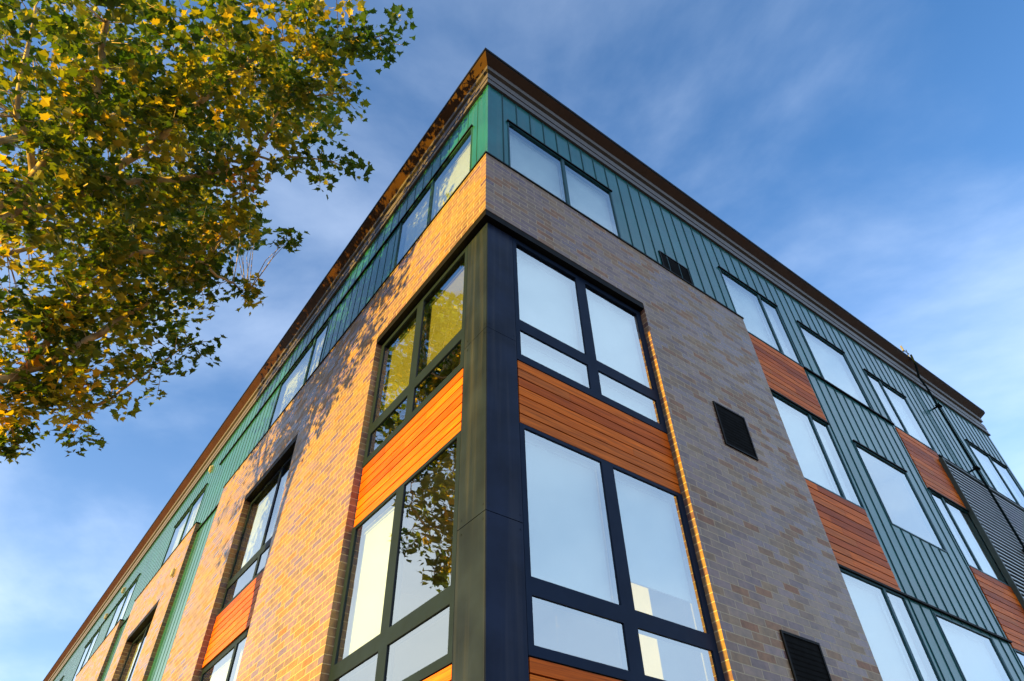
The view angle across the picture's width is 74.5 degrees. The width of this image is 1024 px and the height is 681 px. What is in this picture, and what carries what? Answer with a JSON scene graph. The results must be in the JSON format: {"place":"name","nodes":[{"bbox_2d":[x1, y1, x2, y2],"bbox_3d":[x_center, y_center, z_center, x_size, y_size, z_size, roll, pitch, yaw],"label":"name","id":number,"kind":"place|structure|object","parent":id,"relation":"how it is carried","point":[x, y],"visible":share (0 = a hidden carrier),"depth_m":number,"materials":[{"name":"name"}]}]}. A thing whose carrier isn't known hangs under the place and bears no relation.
{"place":"outdoors","nodes":[
{"label":"outdoors","id":0,"kind":"place"},
{"bbox_2d":[0,0,416,463],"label":"plane tree","id":1,"kind":"object","parent":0,"point":[167,108],"visible":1,"depth_m":11.83,"materials":[{"name":"green plant"}]},
{"bbox_2d":[0,0,1023,680],"label":"sky","id":2,"kind":"structure","parent":0,"point":[873,149],"materials":[{"name":"blue"}]},
{"bbox_2d":[43,47,1023,680],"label":"apartment building","id":3,"kind":"structure","parent":0,"point":[543,385],"depth_m":10.09,"materials":[{"name":"brick"}]},
{"bbox_2d":[72,626,101,680],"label":"window","id":4,"kind":"structure","parent":3,"relation":"in","point":[88,649],"depth_m":26.68,"materials":[{"name":"clear glass"}]},
{"bbox_2d":[104,575,139,638],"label":"window","id":5,"kind":"structure","parent":3,"relation":"in","point":[119,613],"depth_m":23.83,"materials":[{"name":"clear glass"}]},
{"bbox_2d":[118,619,152,680],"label":"window","id":6,"kind":"structure","parent":3,"relation":"in","point":[131,661],"depth_m":18.30,"materials":[{"name":"glass"}]},
{"bbox_2d":[160,484,207,566],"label":"window","id":7,"kind":"structure","parent":3,"relation":"in","point":[187,521],"depth_m":20.02,"materials":[{"name":"clear glass"}]},
{"bbox_2d":[200,629,248,680],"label":"window","id":8,"kind":"structure","parent":3,"relation":"in","point":[225,667],"depth_m":10.90,"materials":[{"name":"glass"}]},
{"bbox_2d":[219,454,292,613],"bbox_3d":[-4.670,3.538,12.662,0.090,2.425,2.644,27,-52,-26],"label":"window","id":9,"kind":"structure","parent":3,"relation":"in","point":[253,548],"depth_m":12.74,"materials":[{"name":"glass"}]},
{"bbox_2d":[267,317,330,429],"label":"window","id":10,"kind":"structure","parent":3,"relation":"in","point":[309,360],"depth_m":15.52,"materials":[{"name":"clear glass"}]},
{"bbox_2d":[328,431,460,680],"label":"window","id":11,"kind":"structure","parent":3,"relation":"in","point":[376,630],"depth_m":7.43,"materials":[{"name":"glass"}]},
{"bbox_2d":[362,245,467,467],"bbox_3d":[-1.258,0.245,9.518,0.230,2.375,2.522,27,-52,-26],"label":"window","id":12,"kind":"structure","parent":3,"relation":"in","point":[433,332],"depth_m":9.39,"materials":[{"name":"glass"}]},
{"bbox_2d":[393,127,472,268],"bbox_3d":[-1.417,-2.442,12.155,0.090,1.810,2.540,27,-52,-26],"label":"window","id":13,"kind":"structure","parent":3,"relation":"in","point":[458,165],"depth_m":12.25,"materials":[{"name":"clear glass"}]},
{"bbox_2d":[507,122,620,237],"bbox_3d":[0.867,-2.715,11.924,2.470,1.766,0.230,27,-52,-26],"label":"window","id":14,"kind":"structure","parent":3,"relation":"in","point":[540,165],"depth_m":12.15,"materials":[{"name":"clear glass"}]},
{"bbox_2d":[512,237,667,433],"bbox_3d":[0.969,-0.049,9.295,2.502,2.375,0.230,27,-52,-26],"label":"window","id":15,"kind":"structure","parent":3,"relation":"in","point":[546,334],"depth_m":9.27,"materials":[{"name":"glass"}]},
{"bbox_2d":[519,422,724,680],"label":"window","id":16,"kind":"structure","parent":3,"relation":"in","point":[565,558],"depth_m":6.99,"materials":[{"name":"glass"}]},
{"bbox_2d":[719,268,802,366],"bbox_3d":[5.154,-0.474,14.054,1.925,1.840,0.090,27,-52,-26],"label":"window","id":17,"kind":"structure","parent":3,"relation":"in","point":[762,319],"depth_m":14.05,"materials":[{"name":"clear glass"}]},
{"bbox_2d":[771,391,864,509],"bbox_3d":[5.159,1.899,11.728,1.855,1.876,0.230,27,-52,-26],"label":"window","id":18,"kind":"structure","parent":3,"relation":"in","point":[820,460],"depth_m":11.69,"materials":[{"name":"clear glass"}]},
{"bbox_2d":[797,322,871,408],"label":"window","id":19,"kind":"structure","parent":3,"relation":"in","point":[832,363],"depth_m":15.19,"materials":[{"name":"clear glass"}]},
{"bbox_2d":[840,568,941,680],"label":"window","id":20,"kind":"structure","parent":3,"relation":"in","point":[889,661],"depth_m":9.66,"materials":[{"name":"clear glass"}]},
{"bbox_2d":[853,442,946,552],"bbox_3d":[7.336,2.982,12.805,1.840,1.770,0.090,27,-52,-26],"label":"window","id":21,"kind":"structure","parent":3,"relation":"in","point":[904,509],"depth_m":12.77,"materials":[{"name":"clear glass"}]},
{"bbox_2d":[864,370,935,451],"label":"window","id":22,"kind":"structure","parent":3,"relation":"in","point":[896,406],"depth_m":16.22,"materials":[{"name":"clear glass"}]},
{"bbox_2d":[928,489,1009,586],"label":"window","id":23,"kind":"structure","parent":3,"relation":"in","point":[977,555],"depth_m":13.81,"materials":[{"name":"clear glass"}]},
{"bbox_2d":[933,612,1012,680],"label":"window","id":24,"kind":"structure","parent":3,"relation":"in","point":[976,655],"depth_m":10.73,"materials":[{"name":"clear glass"}]},
{"bbox_2d":[966,441,1023,507],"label":"window","id":25,"kind":"structure","parent":3,"relation":"in","point":[998,474],"depth_m":18.39,"materials":[{"name":"clear glass"}]},
{"bbox_2d":[1013,649,1023,668],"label":"window","id":26,"kind":"structure","parent":3,"relation":"in","point":[1020,655],"depth_m":11.77,"materials":[{"name":"clear glass"}]}
]}

